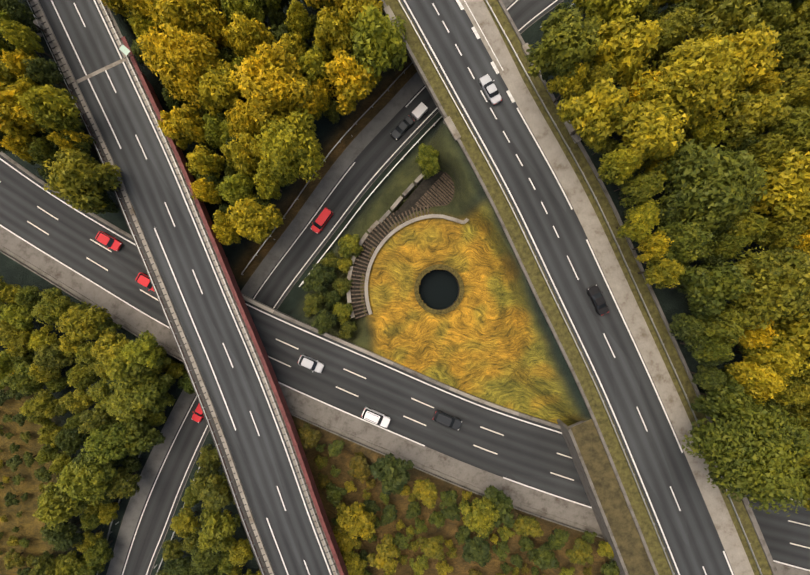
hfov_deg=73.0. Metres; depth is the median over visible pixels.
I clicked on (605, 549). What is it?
shrub
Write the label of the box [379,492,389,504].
shrub
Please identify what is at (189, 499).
tree
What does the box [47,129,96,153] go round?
tree
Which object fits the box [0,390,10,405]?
shrub
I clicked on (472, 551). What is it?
shrub
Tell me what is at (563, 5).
tree
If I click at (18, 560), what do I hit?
shrub
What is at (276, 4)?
tree
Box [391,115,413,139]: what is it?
dark towing car
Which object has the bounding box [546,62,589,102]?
tree
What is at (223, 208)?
tree
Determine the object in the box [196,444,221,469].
tree
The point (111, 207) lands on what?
tree
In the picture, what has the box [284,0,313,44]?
tree
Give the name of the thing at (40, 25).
roadside cabinet
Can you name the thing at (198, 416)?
red car
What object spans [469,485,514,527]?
shrub
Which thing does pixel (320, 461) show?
shrub
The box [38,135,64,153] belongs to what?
tree
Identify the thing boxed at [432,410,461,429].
dark suv
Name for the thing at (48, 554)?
shrub
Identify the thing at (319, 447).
shrub
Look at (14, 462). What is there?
shrub
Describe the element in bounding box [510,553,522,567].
shrub
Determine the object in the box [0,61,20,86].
tree
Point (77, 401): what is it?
tree
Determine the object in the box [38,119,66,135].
tree
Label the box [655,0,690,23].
tree
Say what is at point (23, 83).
tree
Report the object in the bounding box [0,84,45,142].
tree
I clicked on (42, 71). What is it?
tree
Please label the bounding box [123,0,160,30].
tree
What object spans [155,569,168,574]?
tree
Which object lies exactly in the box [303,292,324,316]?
tree
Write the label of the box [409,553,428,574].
shrub
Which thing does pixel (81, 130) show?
tree
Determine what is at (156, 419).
tree
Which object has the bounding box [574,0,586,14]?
tree
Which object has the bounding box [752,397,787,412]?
tree
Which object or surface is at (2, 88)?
tree
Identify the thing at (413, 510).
shrub
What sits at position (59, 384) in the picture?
tree
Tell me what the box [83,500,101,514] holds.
tree
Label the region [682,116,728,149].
tree
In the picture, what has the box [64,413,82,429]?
tree
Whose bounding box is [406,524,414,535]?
shrub
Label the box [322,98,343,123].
tree
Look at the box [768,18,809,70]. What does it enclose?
tree
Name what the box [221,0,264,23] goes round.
tree
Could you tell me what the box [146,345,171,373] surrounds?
tree
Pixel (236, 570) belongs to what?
tree
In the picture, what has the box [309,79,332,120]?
tree
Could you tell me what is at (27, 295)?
tree
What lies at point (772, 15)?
tree
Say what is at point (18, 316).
tree
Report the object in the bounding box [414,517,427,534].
shrub
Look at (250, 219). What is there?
tree
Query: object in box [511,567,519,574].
shrub
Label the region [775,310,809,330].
tree
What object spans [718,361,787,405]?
tree
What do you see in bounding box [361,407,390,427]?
white estate car
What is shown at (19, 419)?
shrub
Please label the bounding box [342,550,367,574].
shrub
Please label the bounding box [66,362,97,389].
tree
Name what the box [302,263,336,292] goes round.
tree
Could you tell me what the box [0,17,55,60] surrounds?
tree
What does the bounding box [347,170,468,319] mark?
island crib steps
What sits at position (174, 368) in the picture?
tree
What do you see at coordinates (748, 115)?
tree
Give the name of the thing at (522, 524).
shrub
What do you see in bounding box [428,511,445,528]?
shrub
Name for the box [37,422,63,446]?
tree
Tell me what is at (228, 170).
tree
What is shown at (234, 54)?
tree
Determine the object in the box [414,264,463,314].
round pond pit
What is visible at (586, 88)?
tree
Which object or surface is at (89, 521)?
tree
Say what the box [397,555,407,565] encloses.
shrub
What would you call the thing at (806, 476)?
tree
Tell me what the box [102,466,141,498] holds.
tree
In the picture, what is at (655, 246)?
tree
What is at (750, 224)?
tree
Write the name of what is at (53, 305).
tree
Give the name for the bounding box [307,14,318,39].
tree
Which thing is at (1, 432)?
shrub
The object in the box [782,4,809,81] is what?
tree
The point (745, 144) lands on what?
tree
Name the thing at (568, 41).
tree
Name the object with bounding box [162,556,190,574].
tree
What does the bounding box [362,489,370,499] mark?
shrub
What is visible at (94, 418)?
tree
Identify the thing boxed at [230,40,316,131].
tree
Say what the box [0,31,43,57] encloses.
tree
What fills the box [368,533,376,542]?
shrub
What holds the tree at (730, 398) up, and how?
on the terrain ground
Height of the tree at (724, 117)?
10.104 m
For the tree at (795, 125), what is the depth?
74.34 m
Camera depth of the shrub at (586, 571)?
88.14 m
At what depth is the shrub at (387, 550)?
87.81 m
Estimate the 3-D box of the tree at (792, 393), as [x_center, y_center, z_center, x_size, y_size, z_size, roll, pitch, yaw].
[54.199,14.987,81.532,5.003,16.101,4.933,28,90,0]
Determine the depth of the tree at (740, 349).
81.29 m
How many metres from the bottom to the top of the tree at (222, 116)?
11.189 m
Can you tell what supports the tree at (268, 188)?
on the terrain ground
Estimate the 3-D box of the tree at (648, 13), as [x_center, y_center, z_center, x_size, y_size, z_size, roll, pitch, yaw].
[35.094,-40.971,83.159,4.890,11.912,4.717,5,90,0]
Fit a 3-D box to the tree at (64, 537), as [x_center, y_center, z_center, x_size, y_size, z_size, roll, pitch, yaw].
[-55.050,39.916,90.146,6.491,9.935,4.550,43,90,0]
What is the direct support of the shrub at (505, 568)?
on the terrain ground
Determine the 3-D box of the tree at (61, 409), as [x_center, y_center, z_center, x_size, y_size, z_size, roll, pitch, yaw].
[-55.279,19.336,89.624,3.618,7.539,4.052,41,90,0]
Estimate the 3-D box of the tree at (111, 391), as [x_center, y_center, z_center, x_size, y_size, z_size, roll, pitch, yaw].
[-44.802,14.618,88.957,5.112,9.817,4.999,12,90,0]
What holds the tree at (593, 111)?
on the terrain ground
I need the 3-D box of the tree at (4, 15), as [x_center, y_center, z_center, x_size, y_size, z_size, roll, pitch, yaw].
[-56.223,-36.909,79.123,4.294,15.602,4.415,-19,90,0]
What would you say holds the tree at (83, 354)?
on the terrain ground
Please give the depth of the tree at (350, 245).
87.79 m
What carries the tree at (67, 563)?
on the terrain ground
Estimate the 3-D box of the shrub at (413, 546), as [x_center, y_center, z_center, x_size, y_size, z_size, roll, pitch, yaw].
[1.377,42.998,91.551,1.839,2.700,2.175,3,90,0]
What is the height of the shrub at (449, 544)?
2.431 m
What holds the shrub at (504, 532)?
on the terrain ground
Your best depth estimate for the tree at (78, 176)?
76.56 m
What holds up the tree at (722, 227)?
on the terrain ground
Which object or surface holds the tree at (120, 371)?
on the terrain ground
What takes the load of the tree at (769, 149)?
on the terrain ground
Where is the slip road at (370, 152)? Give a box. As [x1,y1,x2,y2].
[96,0,573,574]
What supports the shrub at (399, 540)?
on the terrain ground
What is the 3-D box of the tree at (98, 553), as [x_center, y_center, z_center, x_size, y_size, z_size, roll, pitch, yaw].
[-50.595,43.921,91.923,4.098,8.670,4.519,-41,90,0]
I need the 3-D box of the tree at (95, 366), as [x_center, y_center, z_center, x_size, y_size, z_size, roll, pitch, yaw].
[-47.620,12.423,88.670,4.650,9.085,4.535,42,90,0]
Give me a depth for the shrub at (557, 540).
86.08 m
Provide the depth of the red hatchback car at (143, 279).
87.86 m
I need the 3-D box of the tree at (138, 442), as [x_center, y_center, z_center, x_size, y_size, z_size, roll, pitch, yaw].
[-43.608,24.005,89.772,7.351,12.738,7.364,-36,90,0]
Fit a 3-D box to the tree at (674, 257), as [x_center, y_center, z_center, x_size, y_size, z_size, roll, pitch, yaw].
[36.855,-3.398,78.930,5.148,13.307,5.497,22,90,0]
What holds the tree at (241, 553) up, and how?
on the terrain ground
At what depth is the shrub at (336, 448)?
86.96 m
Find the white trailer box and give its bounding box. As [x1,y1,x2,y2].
[412,102,427,120]
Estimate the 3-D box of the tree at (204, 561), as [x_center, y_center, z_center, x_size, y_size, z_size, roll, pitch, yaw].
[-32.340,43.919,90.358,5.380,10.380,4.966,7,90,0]
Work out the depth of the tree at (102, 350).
81.38 m
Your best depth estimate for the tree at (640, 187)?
73.13 m
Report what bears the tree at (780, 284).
on the terrain ground
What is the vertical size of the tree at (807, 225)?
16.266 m
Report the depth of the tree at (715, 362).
75.36 m
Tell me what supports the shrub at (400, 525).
on the terrain ground
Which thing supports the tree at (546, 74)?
on the terrain ground
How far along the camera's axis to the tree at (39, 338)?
85.95 m
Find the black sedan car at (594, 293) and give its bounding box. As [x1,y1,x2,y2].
[587,285,608,315]
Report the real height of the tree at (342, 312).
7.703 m
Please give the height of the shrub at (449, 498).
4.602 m
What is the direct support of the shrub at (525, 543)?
on the terrain ground
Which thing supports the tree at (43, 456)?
on the terrain ground
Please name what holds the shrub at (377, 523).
on the terrain ground
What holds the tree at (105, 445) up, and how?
on the terrain ground
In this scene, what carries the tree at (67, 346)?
on the terrain ground
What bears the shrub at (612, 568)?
on the terrain ground
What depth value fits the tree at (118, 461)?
88.88 m
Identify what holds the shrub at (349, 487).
on the terrain ground
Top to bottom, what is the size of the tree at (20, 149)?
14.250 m
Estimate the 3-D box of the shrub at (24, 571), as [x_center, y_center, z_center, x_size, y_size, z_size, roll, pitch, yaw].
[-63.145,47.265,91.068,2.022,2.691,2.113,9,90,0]
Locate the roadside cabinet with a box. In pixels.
[30,10,42,36]
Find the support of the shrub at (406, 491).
on the terrain ground
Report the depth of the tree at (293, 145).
78.19 m
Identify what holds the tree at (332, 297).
on the terrain ground
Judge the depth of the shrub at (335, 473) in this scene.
90.62 m
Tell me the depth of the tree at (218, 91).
79.51 m
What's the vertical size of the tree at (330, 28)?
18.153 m
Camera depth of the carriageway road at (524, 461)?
89.29 m
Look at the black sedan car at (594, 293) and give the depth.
82.38 m
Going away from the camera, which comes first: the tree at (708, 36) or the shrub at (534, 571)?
the tree at (708, 36)
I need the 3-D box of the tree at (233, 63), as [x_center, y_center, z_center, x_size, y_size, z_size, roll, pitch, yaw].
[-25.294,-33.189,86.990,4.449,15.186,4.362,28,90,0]
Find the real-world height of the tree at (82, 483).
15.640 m
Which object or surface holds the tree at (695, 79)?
on the terrain ground
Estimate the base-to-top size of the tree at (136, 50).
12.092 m
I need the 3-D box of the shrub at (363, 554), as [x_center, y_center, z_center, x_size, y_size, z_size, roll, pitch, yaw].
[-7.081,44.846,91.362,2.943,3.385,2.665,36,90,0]
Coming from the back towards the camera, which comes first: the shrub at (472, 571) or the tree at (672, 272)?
the shrub at (472, 571)
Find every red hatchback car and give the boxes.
[95,231,122,250]
[135,273,154,291]
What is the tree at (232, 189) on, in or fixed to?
on the terrain ground
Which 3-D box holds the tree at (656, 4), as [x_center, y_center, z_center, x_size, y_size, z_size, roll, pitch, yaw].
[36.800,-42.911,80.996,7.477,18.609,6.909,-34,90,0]
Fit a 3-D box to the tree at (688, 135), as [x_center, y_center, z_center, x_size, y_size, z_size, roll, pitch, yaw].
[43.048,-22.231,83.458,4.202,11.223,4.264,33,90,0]
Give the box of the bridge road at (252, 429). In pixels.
[27,0,347,574]
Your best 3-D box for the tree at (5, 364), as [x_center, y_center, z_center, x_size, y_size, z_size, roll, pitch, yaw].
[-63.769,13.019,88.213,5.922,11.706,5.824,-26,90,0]
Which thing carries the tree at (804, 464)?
on the terrain ground
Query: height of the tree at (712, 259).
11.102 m
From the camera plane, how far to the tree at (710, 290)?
70.53 m
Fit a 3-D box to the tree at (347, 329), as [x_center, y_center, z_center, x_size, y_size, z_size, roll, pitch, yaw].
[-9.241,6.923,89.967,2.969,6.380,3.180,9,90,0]
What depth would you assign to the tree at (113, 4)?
80.85 m
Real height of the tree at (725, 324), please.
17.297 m
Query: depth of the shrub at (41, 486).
90.96 m
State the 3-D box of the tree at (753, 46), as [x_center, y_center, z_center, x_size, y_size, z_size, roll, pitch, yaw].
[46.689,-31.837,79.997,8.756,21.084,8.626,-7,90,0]
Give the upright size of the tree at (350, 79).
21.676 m
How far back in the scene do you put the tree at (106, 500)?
89.79 m
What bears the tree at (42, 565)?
on the terrain ground
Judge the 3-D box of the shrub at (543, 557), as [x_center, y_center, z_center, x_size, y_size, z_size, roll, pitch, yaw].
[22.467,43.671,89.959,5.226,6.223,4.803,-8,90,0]
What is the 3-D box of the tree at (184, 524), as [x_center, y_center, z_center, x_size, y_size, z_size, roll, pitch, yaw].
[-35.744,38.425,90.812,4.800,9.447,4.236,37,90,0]
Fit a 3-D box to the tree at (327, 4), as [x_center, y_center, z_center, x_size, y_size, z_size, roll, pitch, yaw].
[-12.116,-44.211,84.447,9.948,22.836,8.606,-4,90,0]
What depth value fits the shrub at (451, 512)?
87.30 m
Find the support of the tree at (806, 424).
on the terrain ground
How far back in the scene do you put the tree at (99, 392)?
85.41 m
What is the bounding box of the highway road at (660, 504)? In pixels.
[381,0,778,574]
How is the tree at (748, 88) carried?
on the terrain ground
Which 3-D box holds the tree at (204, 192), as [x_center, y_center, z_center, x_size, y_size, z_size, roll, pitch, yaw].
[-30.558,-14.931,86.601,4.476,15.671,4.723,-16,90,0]
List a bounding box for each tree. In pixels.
[0,0,46,32]
[0,9,38,47]
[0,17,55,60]
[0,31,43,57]
[0,39,15,61]
[0,48,56,83]
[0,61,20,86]
[0,82,15,135]
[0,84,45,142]
[0,130,10,152]
[0,136,35,161]
[0,276,6,312]
[0,284,20,304]
[0,299,39,331]
[0,317,8,330]
[0,324,33,356]
[0,349,14,389]
[0,359,43,395]
[8,349,34,368]
[11,74,51,92]
[13,285,42,307]
[16,84,86,131]
[19,387,60,425]
[22,57,68,86]
[23,130,45,139]
[24,158,39,165]
[25,324,60,351]
[26,136,58,163]
[27,361,62,382]
[28,555,57,574]
[31,287,76,326]
[32,482,89,530]
[33,340,74,371]
[34,445,58,465]
[37,158,54,178]
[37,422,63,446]
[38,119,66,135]
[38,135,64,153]
[41,521,84,550]
[43,148,121,213]
[43,376,69,392]
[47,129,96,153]
[48,397,68,415]
[48,451,76,475]
[49,550,84,574]
[53,426,88,455]
[53,455,117,505]
[55,301,110,339]
[58,130,96,154]
[58,334,87,358]
[59,387,94,413]
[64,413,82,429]
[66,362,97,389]
[68,451,106,481]
[69,553,104,574]
[70,119,85,132]
[71,529,103,552]
[75,341,96,364]
[78,407,118,433]
[79,510,100,530]
[80,419,128,463]
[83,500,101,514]
[83,536,113,567]
[86,378,115,411]
[87,357,108,378]
[90,189,118,213]
[90,328,128,369]
[95,317,121,342]
[97,501,120,524]
[98,491,115,503]
[101,340,152,385]
[102,0,128,16]
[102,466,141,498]
[106,376,130,393]
[106,379,147,421]
[111,455,126,467]
[117,418,165,455]
[119,330,164,373]
[121,454,141,474]
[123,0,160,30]
[124,8,161,31]
[127,14,160,36]
[130,36,151,65]
[130,371,176,413]
[136,23,221,108]
[143,408,166,426]
[144,0,226,39]
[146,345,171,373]
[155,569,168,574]
[157,103,207,149]
[160,82,189,105]
[162,85,190,110]
[162,359,186,378]
[162,539,183,561]
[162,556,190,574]
[170,506,201,537]
[177,373,194,393]
[181,483,198,507]
[181,528,199,552]
[186,144,225,179]
[187,93,224,123]
[187,563,205,574]
[189,541,223,574]
[190,175,221,203]
[190,461,234,511]
[196,59,241,117]
[196,172,223,197]
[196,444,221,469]
[197,506,240,552]
[199,134,219,153]
[200,9,233,50]
[202,113,232,148]
[203,564,224,574]
[212,203,233,218]
[212,210,240,245]
[215,47,235,67]
[215,170,254,206]
[217,111,231,121]
[217,551,232,574]
[220,131,260,179]
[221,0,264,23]
[221,11,274,59]
[222,135,238,149]
[223,162,237,177]
[224,99,263,139]
[226,193,283,244]
[226,538,252,566]
[227,56,243,77]
[228,566,247,574]
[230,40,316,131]
[230,48,244,60]
[246,568,261,574]
[249,0,268,24]
[249,141,270,163]
[253,159,284,200]
[254,106,325,184]
[254,192,275,209]
[264,0,293,11]
[266,4,286,27]
[269,23,292,44]
[278,0,291,8]
[280,31,306,64]
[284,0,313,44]
[295,44,333,85]
[297,38,310,53]
[300,107,321,122]
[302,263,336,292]
[303,0,322,10]
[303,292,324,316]
[304,0,343,21]
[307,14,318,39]
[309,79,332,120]
[311,309,337,334]
[312,4,352,60]
[320,250,337,269]
[322,47,382,114]
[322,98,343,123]
[322,290,340,310]
[332,278,352,297]
[332,302,352,324]
[336,501,375,540]
[337,256,352,274]
[338,234,362,258]
[339,0,384,35]
[339,321,356,338]
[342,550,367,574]
[349,2,407,77]
[415,143,440,179]
[458,496,499,538]
[524,7,601,78]
[541,65,556,79]
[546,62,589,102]
[547,2,579,18]
[556,76,629,151]
[572,0,650,30]
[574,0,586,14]
[581,15,662,87]
[582,61,616,91]
[582,79,591,96]
[592,136,618,155]
[597,149,640,185]
[611,94,689,168]
[614,174,635,198]
[616,199,660,241]
[618,170,667,207]
[622,70,664,109]
[623,202,660,219]
[629,34,744,129]
[632,231,673,262]
[634,155,652,174]
[635,0,661,26]
[638,258,684,288]
[643,6,698,61]
[644,40,685,68]
[644,254,685,270]
[645,151,678,181]
[650,0,683,11]
[653,139,767,231]
[654,197,688,228]
[654,218,714,262]
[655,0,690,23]
[669,313,707,345]
[671,261,753,319]
[675,282,688,293]
[680,334,734,363]
[681,120,707,149]
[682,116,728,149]
[682,399,809,515]
[683,0,760,40]
[683,336,731,365]
[685,27,721,45]
[690,364,726,391]
[690,374,762,428]
[698,239,725,269]
[699,307,749,345]
[704,231,751,260]
[707,215,735,238]
[714,111,727,122]
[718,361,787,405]
[719,20,782,89]
[719,90,790,150]
[720,136,758,157]
[720,364,743,386]
[722,207,770,246]
[726,246,809,330]
[730,81,759,92]
[731,319,777,349]
[735,342,775,366]
[736,327,809,377]
[739,132,791,168]
[746,68,784,95]
[746,148,809,233]
[752,213,806,249]
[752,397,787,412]
[756,1,795,34]
[759,0,803,12]
[760,106,809,155]
[766,54,784,72]
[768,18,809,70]
[768,375,809,408]
[770,14,793,51]
[770,312,809,359]
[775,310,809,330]
[776,66,809,108]
[779,402,809,426]
[781,425,809,467]
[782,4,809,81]
[784,228,809,255]
[784,467,809,503]
[789,359,809,405]
[791,0,809,27]
[798,404,809,465]
[799,218,809,230]
[801,499,809,510]
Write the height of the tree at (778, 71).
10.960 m
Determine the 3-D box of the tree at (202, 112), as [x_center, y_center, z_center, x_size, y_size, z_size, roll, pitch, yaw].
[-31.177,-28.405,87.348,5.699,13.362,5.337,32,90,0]
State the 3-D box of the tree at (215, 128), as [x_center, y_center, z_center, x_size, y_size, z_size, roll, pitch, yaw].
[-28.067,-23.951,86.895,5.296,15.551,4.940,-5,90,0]
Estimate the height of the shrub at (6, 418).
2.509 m
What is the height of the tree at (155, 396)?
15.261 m
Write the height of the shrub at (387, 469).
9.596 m
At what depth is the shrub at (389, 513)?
89.65 m
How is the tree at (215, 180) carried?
on the terrain ground
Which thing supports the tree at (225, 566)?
on the terrain ground
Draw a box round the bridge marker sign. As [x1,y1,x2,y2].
[119,45,130,55]
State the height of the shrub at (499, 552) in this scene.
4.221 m
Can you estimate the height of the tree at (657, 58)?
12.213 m
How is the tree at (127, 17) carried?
on the terrain ground
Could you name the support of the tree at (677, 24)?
on the terrain ground
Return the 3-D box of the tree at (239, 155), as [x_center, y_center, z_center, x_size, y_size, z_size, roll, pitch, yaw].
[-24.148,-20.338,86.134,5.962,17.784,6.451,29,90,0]
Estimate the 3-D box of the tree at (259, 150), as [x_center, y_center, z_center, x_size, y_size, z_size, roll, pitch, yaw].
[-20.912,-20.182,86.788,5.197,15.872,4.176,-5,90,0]
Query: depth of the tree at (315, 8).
87.13 m
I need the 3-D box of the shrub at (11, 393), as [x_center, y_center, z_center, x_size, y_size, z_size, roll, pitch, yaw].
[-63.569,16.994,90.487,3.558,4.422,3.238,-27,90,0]
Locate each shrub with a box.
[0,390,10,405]
[0,425,3,435]
[0,459,4,469]
[0,515,7,521]
[2,414,12,422]
[2,476,10,482]
[3,548,25,569]
[4,432,13,438]
[4,492,19,506]
[5,388,29,399]
[6,454,22,471]
[6,536,18,545]
[10,443,19,453]
[11,526,19,531]
[12,412,26,425]
[12,474,24,485]
[17,567,30,574]
[18,538,30,547]
[20,431,30,443]
[20,492,28,500]
[23,452,35,467]
[25,554,34,566]
[34,466,51,482]
[39,482,44,491]
[43,551,53,559]
[298,423,321,449]
[314,454,327,469]
[316,443,325,451]
[317,472,330,489]
[326,482,346,506]
[328,439,344,456]
[330,465,340,477]
[331,515,341,526]
[333,524,361,559]
[344,480,356,492]
[347,452,371,483]
[359,549,367,566]
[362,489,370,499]
[363,499,380,514]
[364,568,371,574]
[366,479,375,490]
[367,533,400,574]
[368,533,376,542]
[369,453,414,494]
[374,517,381,528]
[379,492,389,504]
[380,503,397,525]
[392,532,413,549]
[396,520,405,530]
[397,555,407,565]
[400,485,410,495]
[405,501,420,519]
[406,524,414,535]
[408,493,415,501]
[408,540,417,551]
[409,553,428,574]
[412,478,437,508]
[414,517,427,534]
[417,535,445,560]
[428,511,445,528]
[436,559,453,574]
[439,490,457,509]
[441,503,460,520]
[444,539,452,549]
[446,547,456,558]
[455,525,470,544]
[462,491,472,500]
[462,534,491,566]
[468,568,481,574]
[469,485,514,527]
[490,534,498,543]
[491,540,509,561]
[497,525,514,541]
[500,562,512,573]
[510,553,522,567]
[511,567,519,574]
[512,514,543,537]
[518,536,534,551]
[521,563,529,573]
[527,541,559,570]
[531,567,539,574]
[548,528,569,550]
[558,566,574,574]
[565,538,593,564]
[582,531,596,544]
[582,566,591,574]
[597,540,613,558]
[600,559,619,574]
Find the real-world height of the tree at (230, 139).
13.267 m
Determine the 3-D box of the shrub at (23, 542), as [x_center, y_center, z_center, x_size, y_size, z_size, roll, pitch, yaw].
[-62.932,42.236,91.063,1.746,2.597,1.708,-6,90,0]
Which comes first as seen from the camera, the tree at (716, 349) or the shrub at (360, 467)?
the tree at (716, 349)
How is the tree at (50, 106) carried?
on the terrain ground
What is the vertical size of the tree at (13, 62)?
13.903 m
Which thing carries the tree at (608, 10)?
on the terrain ground
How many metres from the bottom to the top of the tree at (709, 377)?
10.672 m
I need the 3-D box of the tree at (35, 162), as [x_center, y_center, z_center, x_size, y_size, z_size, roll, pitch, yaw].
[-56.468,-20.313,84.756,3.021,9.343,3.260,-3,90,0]
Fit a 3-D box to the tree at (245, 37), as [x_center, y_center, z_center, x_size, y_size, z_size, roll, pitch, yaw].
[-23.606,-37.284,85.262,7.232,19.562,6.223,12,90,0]
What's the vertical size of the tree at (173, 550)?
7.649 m
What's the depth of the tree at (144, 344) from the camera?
81.73 m
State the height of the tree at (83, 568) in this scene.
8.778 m
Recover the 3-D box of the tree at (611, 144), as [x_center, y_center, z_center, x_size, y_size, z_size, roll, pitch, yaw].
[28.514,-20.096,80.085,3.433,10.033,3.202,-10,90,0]
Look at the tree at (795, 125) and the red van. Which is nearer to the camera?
the tree at (795, 125)
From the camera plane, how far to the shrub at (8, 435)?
90.65 m
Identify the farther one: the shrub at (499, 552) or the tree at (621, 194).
the shrub at (499, 552)
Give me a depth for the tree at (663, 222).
75.53 m
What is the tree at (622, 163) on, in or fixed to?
on the terrain ground
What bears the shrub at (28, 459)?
on the terrain ground
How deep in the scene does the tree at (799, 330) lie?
74.51 m
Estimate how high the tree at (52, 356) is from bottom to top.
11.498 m
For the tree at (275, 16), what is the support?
on the terrain ground
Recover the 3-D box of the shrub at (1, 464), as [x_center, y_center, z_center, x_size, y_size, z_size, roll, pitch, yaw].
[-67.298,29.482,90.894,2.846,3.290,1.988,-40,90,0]
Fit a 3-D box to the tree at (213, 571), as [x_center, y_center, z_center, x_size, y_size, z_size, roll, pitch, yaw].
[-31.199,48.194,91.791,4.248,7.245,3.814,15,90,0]
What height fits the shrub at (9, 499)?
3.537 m
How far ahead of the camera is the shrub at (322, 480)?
90.41 m
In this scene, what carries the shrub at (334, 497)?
on the terrain ground
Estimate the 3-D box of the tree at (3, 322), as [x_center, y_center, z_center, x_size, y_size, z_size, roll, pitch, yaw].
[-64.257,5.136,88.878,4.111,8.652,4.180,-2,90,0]
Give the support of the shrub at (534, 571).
on the terrain ground
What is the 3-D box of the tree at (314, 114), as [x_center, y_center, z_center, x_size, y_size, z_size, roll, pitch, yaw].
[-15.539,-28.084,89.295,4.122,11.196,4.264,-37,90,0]
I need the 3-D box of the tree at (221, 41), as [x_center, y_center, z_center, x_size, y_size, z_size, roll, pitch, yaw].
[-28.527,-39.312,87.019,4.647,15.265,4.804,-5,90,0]
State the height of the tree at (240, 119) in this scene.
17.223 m
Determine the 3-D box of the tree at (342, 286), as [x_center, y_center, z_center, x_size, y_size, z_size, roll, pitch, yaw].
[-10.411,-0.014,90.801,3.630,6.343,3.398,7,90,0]
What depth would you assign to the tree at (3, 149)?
80.36 m
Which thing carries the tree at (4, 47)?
on the terrain ground
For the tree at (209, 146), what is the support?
on the terrain ground
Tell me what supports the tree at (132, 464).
on the terrain ground
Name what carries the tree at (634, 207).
on the terrain ground
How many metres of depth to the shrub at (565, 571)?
88.76 m
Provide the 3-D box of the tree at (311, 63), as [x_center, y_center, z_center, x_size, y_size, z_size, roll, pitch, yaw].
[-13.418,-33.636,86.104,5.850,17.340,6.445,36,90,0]
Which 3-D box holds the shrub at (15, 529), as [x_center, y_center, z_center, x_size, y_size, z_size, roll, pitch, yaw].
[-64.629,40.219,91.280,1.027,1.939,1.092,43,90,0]
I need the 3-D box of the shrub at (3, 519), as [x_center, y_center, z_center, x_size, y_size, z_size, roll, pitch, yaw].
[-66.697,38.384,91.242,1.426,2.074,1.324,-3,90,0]
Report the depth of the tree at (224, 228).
83.45 m
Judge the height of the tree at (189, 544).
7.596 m
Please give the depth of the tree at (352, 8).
78.87 m
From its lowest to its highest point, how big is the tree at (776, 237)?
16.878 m
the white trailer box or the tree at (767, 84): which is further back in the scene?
the white trailer box
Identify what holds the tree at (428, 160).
on the terrain ground
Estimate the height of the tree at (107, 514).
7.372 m
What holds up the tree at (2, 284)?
on the terrain ground
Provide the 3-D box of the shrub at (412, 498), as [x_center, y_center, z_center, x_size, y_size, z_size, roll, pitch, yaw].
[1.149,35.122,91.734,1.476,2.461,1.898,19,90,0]
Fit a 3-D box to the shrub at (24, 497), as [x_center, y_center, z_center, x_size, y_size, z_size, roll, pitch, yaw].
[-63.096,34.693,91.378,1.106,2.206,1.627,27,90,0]
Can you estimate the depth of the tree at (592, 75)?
73.24 m
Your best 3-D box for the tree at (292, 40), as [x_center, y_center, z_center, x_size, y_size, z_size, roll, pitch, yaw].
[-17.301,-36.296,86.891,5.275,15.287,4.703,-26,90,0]
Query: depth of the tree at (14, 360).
86.02 m
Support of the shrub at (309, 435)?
on the terrain ground
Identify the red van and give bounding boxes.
[311,207,332,233]
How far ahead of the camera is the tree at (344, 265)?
89.23 m
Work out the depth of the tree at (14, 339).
84.88 m
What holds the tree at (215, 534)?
on the terrain ground
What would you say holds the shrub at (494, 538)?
on the terrain ground
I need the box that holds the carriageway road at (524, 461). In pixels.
[0,151,809,574]
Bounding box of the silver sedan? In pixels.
[479,74,501,105]
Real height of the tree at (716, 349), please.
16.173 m
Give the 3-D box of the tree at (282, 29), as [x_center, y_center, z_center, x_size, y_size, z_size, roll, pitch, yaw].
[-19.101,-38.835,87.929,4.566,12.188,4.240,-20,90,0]
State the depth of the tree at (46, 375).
85.36 m
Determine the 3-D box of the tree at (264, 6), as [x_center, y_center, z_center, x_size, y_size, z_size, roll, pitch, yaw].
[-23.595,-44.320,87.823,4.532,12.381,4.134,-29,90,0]
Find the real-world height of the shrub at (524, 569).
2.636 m
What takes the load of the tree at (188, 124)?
on the terrain ground
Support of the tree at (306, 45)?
on the terrain ground
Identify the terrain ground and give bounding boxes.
[0,0,807,574]
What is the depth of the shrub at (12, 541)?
90.23 m
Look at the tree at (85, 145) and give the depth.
80.22 m
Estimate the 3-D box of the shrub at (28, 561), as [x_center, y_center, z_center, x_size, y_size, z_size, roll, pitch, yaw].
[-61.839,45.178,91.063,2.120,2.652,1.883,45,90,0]
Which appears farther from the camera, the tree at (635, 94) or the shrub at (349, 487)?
the shrub at (349, 487)
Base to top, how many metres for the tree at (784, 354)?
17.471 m
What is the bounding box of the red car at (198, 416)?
[192,404,203,422]
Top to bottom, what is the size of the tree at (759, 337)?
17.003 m
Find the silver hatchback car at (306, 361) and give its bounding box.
[298,355,324,372]
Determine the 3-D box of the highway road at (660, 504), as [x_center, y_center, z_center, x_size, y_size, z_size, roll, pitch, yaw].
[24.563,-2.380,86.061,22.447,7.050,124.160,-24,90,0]
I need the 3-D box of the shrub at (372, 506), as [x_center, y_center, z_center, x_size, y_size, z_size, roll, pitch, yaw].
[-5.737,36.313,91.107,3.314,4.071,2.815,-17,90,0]
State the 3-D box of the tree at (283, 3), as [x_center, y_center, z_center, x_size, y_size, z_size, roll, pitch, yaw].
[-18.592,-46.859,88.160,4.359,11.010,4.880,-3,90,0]
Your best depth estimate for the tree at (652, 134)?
69.95 m
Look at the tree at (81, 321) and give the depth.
81.18 m
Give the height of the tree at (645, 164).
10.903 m
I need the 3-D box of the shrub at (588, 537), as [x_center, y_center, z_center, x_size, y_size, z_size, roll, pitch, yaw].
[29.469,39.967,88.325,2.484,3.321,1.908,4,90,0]
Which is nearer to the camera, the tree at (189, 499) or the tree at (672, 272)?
the tree at (672, 272)
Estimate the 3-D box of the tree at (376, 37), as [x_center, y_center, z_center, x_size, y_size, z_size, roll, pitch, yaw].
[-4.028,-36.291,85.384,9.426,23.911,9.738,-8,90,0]
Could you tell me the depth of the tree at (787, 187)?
73.07 m
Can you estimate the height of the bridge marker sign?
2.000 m
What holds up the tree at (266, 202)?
on the terrain ground
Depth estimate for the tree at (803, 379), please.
77.62 m
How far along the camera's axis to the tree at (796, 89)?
76.13 m

